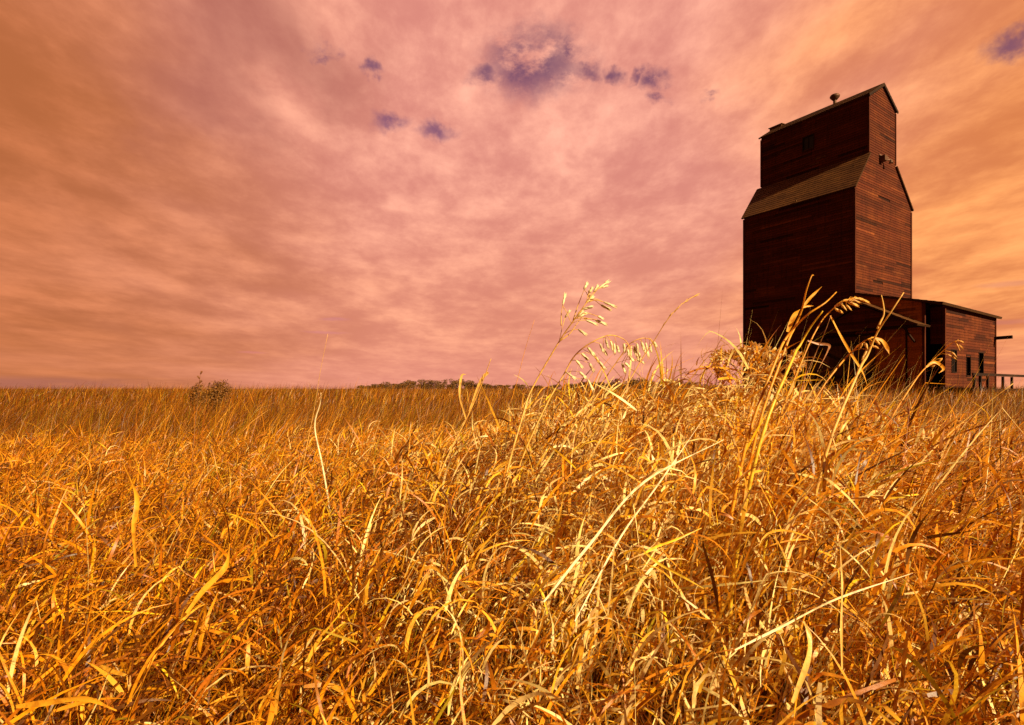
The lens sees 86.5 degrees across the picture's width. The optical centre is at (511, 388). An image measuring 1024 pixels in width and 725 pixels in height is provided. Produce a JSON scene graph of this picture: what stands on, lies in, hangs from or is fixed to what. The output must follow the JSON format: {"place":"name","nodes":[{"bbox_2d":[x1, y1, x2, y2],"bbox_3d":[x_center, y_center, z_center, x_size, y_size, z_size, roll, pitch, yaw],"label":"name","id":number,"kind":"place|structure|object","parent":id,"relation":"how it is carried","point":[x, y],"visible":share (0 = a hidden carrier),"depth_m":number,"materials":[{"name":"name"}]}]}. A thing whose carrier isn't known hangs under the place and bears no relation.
{"place":"outdoors","nodes":[
{"label":"outdoors","id":0,"kind":"place"},
{"bbox_2d":[0,290,1023,724],"bbox_3d":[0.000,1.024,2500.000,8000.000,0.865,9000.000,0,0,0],"label":"ground","id":1,"kind":"structure","parent":0,"point":[666,713],"depth_m":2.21,"materials":[{"name":"yellow plant"}]},
{"bbox_2d":[16,696,116,710],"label":"grass stalk","id":2,"kind":"object","parent":1,"relation":"on","point":[40,703],"depth_m":0.81,"materials":[{"name":"plant"}]},
{"bbox_2d":[124,466,139,566],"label":"grass stalk","id":3,"kind":"object","parent":1,"relation":"on","point":[135,511],"depth_m":1.27,"materials":[{"name":"yellow plant"}]},
{"bbox_2d":[190,371,202,533],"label":"grass stalk","id":4,"kind":"object","parent":1,"relation":"on","point":[200,381],"depth_m":3.11,"materials":[{"name":"plant"}]},
{"bbox_2d":[185,544,229,613],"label":"grass stalk","id":5,"kind":"object","parent":1,"relation":"on","point":[211,581],"depth_m":1.02,"materials":[{"name":"yellow plant"}]},
{"bbox_2d":[189,379,232,421],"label":"shrub","id":6,"kind":"object","parent":1,"relation":"on","point":[219,386],"visible":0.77,"depth_m":14.74,"materials":[{"name":"brown plant"}]},
{"bbox_2d":[294,335,327,561],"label":"grass stalk","id":7,"kind":"object","parent":1,"relation":"on","point":[309,432],"depth_m":2.85,"materials":[{"name":"yellow plant"}]},
{"bbox_2d":[314,393,337,654],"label":"grass stalk","id":8,"kind":"object","parent":1,"relation":"on","point":[322,468],"depth_m":2.55,"materials":[{"name":"beige plant"}]},
{"bbox_2d":[363,384,379,388],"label":"distant tree","id":9,"kind":"object","parent":1,"relation":"on","point":[375,385],"visible":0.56,"depth_m":411.51,"materials":[{"name":"brown plant"}]},
{"bbox_2d":[379,381,395,388],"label":"distant tree","id":10,"kind":"object","parent":1,"relation":"on","point":[385,385],"visible":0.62,"depth_m":397.75,"materials":[{"name":"brown plant"}]},
{"bbox_2d":[395,380,412,387],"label":"distant tree","id":11,"kind":"object","parent":1,"relation":"on","point":[403,384],"visible":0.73,"depth_m":377.42,"materials":[{"name":"brown plant"}]},
{"bbox_2d":[408,381,419,387],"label":"distant tree","id":12,"kind":"object","parent":1,"relation":"on","point":[413,384],"visible":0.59,"depth_m":438.63,"materials":[{"name":"brown plant"}]},
{"bbox_2d":[417,379,427,388],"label":"distant tree","id":13,"kind":"object","parent":1,"relation":"on","point":[422,384],"visible":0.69,"depth_m":415.78,"materials":[{"name":"brown plant"}]},
{"bbox_2d":[424,380,440,388],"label":"distant tree","id":14,"kind":"object","parent":1,"relation":"on","point":[429,385],"visible":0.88,"depth_m":408.49,"materials":[{"name":"brown plant"}]},
{"bbox_2d":[440,380,457,388],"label":"distant tree","id":15,"kind":"object","parent":1,"relation":"on","point":[446,383],"visible":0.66,"depth_m":382.01,"materials":[{"name":"brown plant"}]},
{"bbox_2d":[415,359,490,673],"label":"grass stalk","id":16,"kind":"object","parent":1,"relation":"on","point":[477,388],"depth_m":2.29,"materials":[{"name":"yellow plant"}]},
{"bbox_2d":[449,379,465,388],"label":"distant tree","id":17,"kind":"object","parent":1,"relation":"on","point":[457,381],"visible":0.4,"depth_m":392.77,"materials":[{"name":"brown plant"}]},
{"bbox_2d":[465,380,482,388],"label":"distant tree","id":18,"kind":"object","parent":1,"relation":"on","point":[472,382],"visible":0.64,"depth_m":358.32,"materials":[{"name":"brown plant"}]},
{"bbox_2d":[484,384,499,388],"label":"distant tree","id":19,"kind":"object","parent":1,"relation":"on","point":[492,386],"visible":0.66,"depth_m":374.19,"materials":[{"name":"brown plant"}]},
{"bbox_2d":[476,322,533,603],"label":"grass stalk","id":20,"kind":"object","parent":1,"relation":"on","point":[500,425],"depth_m":2.70,"materials":[{"name":"yellow plant"}]},
{"bbox_2d":[500,385,510,388],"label":"distant tree","id":21,"kind":"object","parent":1,"relation":"on","point":[501,386],"visible":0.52,"depth_m":376.31,"materials":[{"name":"brown plant"}]},
{"bbox_2d":[0,377,1023,520],"bbox_3d":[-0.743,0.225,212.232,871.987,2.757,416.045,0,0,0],"label":"prairie grass","id":22,"kind":"structure","parent":1,"relation":"on","point":[113,415],"depth_m":14.94,"materials":[{"name":"plant"}]},
{"bbox_2d":[512,384,525,388],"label":"distant tree","id":23,"kind":"object","parent":1,"relation":"on","point":[517,385],"visible":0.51,"depth_m":378.69,"materials":[{"name":"brown plant"}]},
{"bbox_2d":[492,280,617,701],"bbox_3d":[0.152,0.383,1.986,0.459,1.581,0.103,0,0,-7],"label":"grass stalk","id":24,"kind":"object","parent":1,"relation":"on","point":[581,313],"depth_m":1.98,"materials":[{"name":"yellow plant"}]},
{"bbox_2d":[500,335,635,678],"bbox_3d":[0.210,0.462,2.058,0.514,1.333,0.077,0,0,-2],"label":"grass stalk","id":25,"kind":"object","parent":1,"relation":"on","point":[613,347],"depth_m":2.04,"materials":[{"name":"yellow plant"}]},
{"bbox_2d":[580,382,596,388],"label":"distant tree","id":26,"kind":"object","parent":1,"relation":"on","point":[587,384],"visible":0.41,"depth_m":367.12,"materials":[{"name":"brown plant"}]},
{"bbox_2d":[531,338,656,645],"bbox_3d":[0.325,0.433,2.126,0.501,1.264,0.081,0,0,0],"label":"grass stalk","id":27,"kind":"object","parent":1,"relation":"on","point":[636,352],"depth_m":2.12,"materials":[{"name":"yellow plant"}]},
{"bbox_2d":[607,379,622,388],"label":"distant tree","id":28,"kind":"object","parent":1,"relation":"on","point":[612,383],"visible":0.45,"depth_m":371.53,"materials":[{"name":"brown plant"}]},
{"bbox_2d":[626,377,638,387],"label":"distant tree","id":29,"kind":"object","parent":1,"relation":"on","point":[633,382],"visible":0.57,"depth_m":369.63,"materials":[{"name":"brown plant"}]},
{"bbox_2d":[544,439,723,601],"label":"grass stalk","id":30,"kind":"object","parent":1,"relation":"on","point":[596,536],"depth_m":1.14,"materials":[{"name":"beige plant"}]},
{"bbox_2d":[571,293,698,642],"bbox_3d":[0.470,0.334,2.060,0.500,1.401,0.072,0,0,0],"label":"grass stalk","id":31,"kind":"object","parent":1,"relation":"on","point":[617,402],"depth_m":2.06,"materials":[{"name":"yellow plant"}]},
{"bbox_2d":[575,421,701,620],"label":"grass stalk","id":32,"kind":"object","parent":1,"relation":"on","point":[620,537],"depth_m":1.24,"materials":[{"name":"beige plant"}]},
{"bbox_2d":[641,380,654,388],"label":"distant tree","id":33,"kind":"object","parent":1,"relation":"on","point":[647,382],"visible":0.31,"depth_m":409.06,"materials":[{"name":"brown plant"}]},
{"bbox_2d":[644,528,700,553],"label":"grass stalk","id":34,"kind":"object","parent":1,"relation":"on","point":[659,545],"depth_m":1.02,"materials":[{"name":"yellow plant"}]},
{"bbox_2d":[644,551,703,588],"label":"grass stalk","id":35,"kind":"object","parent":1,"relation":"on","point":[665,567],"depth_m":0.95,"materials":[{"name":"yellow plant"}]},
{"bbox_2d":[681,348,744,572],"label":"dried weed","id":36,"kind":"object","parent":1,"relation":"on","point":[715,355],"visible":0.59,"depth_m":2.12,"materials":[{"name":"brown plant"}]},
{"bbox_2d":[730,341,786,536],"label":"dried weed","id":37,"kind":"object","parent":1,"relation":"on","point":[762,364],"visible":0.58,"depth_m":2.06,"materials":[{"name":"brown plant"}]},
{"bbox_2d":[721,311,822,724],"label":"grass stalk","id":38,"kind":"object","parent":1,"relation":"on","point":[730,603],"depth_m":1.53,"materials":[{"name":"yellow plant"}]},
{"bbox_2d":[727,275,819,713],"bbox_3d":[0.818,0.337,1.678,0.328,1.394,0.117,0,0,-3],"label":"grass stalk","id":39,"kind":"object","parent":1,"relation":"on","point":[773,380],"depth_m":1.66,"materials":[{"name":"yellow plant"}]},
{"bbox_2d":[715,292,836,724],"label":"grass stalk","id":40,"kind":"object","parent":1,"relation":"on","point":[792,319],"depth_m":1.61,"materials":[{"name":"yellow plant"}]},
{"bbox_2d":[767,349,806,608],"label":"dried weed","id":41,"kind":"object","parent":1,"relation":"on","point":[797,362],"visible":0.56,"depth_m":1.98,"materials":[{"name":"brown plant"}]},
{"bbox_2d":[763,317,830,672],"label":"grass stalk","id":42,"kind":"object","parent":1,"relation":"on","point":[826,344],"depth_m":1.83,"materials":[{"name":"yellow plant"}]},
{"bbox_2d":[791,621,811,702],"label":"grass stalk","id":43,"kind":"object","parent":1,"relation":"on","point":[804,670],"depth_m":0.81,"materials":[{"name":"yellow plant"}]},
{"bbox_2d":[751,296,870,691],"bbox_3d":[0.970,0.349,1.771,0.419,1.302,0.080,0,0,-4],"label":"grass stalk","id":44,"kind":"object","parent":1,"relation":"on","point":[851,299],"depth_m":1.76,"materials":[{"name":"yellow plant"}]},
{"bbox_2d":[753,337,888,711],"bbox_3d":[0.967,0.433,1.701,0.453,1.198,0.075,0,0,-3],"label":"grass stalk","id":45,"kind":"object","parent":1,"relation":"on","point":[885,344],"depth_m":1.69,"materials":[{"name":"yellow plant"}]},
{"bbox_2d":[735,573,911,650],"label":"grass stalk","id":46,"kind":"object","parent":1,"relation":"on","point":[779,627],"depth_m":0.92,"materials":[{"name":"beige plant"}]},
{"bbox_2d":[741,83,913,393],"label":"grain elevator","id":47,"kind":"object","parent":1,"relation":"on","point":[830,208],"visible":0.75,"depth_m":43.30,"materials":[{"name":"red wood"}]},
{"bbox_2d":[802,133,813,152],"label":"window","id":48,"kind":"structure","parent":47,"relation":"in","point":[808,143],"depth_m":44.99,"materials":[{"name":"black glass"}]},
{"bbox_2d":[840,547,842,668],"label":"grass stalk","id":49,"kind":"object","parent":1,"relation":"on","point":[841,628],"depth_m":0.86,"materials":[{"name":"beige plant"}]},
{"bbox_2d":[789,292,903,706],"bbox_3d":[0.972,0.393,1.624,0.349,1.355,0.124,0,0,-12],"label":"grass stalk","id":50,"kind":"object","parent":1,"relation":"on","point":[879,326],"depth_m":1.57,"materials":[{"name":"yellow plant"}]},
{"bbox_2d":[808,293,1012,398],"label":"driveway shed","id":51,"kind":"structure","parent":1,"relation":"on","point":[927,330],"depth_m":38.38,"materials":[{"name":"brown wood"}]},
{"bbox_2d":[811,335,874,395],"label":"door","id":52,"kind":"structure","parent":51,"relation":"in","point":[835,354],"depth_m":40.57,"materials":[{"name":"brown wood"}]},
{"bbox_2d":[951,349,956,372],"bbox_3d":[30.252,-1.907,37.243,0.964,1.593,0.115,0,0,-34],"label":"window","id":53,"kind":"structure","parent":51,"relation":"in","point":[953,368],"depth_m":37.24,"materials":[{"name":"black glass"}]},
{"bbox_2d":[966,355,970,376],"bbox_3d":[32.502,-1.654,38.751,0.882,1.546,0.110,0,0,-34],"label":"window","id":54,"kind":"structure","parent":51,"relation":"in","point":[966,355],"depth_m":38.86,"materials":[{"name":"black glass"}]},
{"bbox_2d":[978,352,983,372],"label":"window","id":55,"kind":"structure","parent":51,"relation":"in","point":[979,352],"depth_m":40.40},
{"bbox_2d":[859,340,963,530],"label":"grass stalk","id":56,"kind":"object","parent":1,"relation":"on","point":[958,345],"depth_m":2.13,"materials":[{"name":"yellow plant"}]},
{"bbox_2d":[871,383,1012,646],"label":"grass stalk","id":57,"kind":"object","parent":1,"relation":"on","point":[923,459],"depth_m":2.00,"materials":[{"name":"yellow plant"}]},
{"bbox_2d":[941,373,1023,396],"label":"loading platform","id":58,"kind":"structure","parent":1,"relation":"on","point":[987,375],"depth_m":36.10,"materials":[{"name":"brown wood"}]},
{"bbox_2d":[0,0,1023,388],"label":"sky","id":59,"kind":"structure","parent":0,"point":[221,189],"materials":[{"name":"pink"}]}
]}

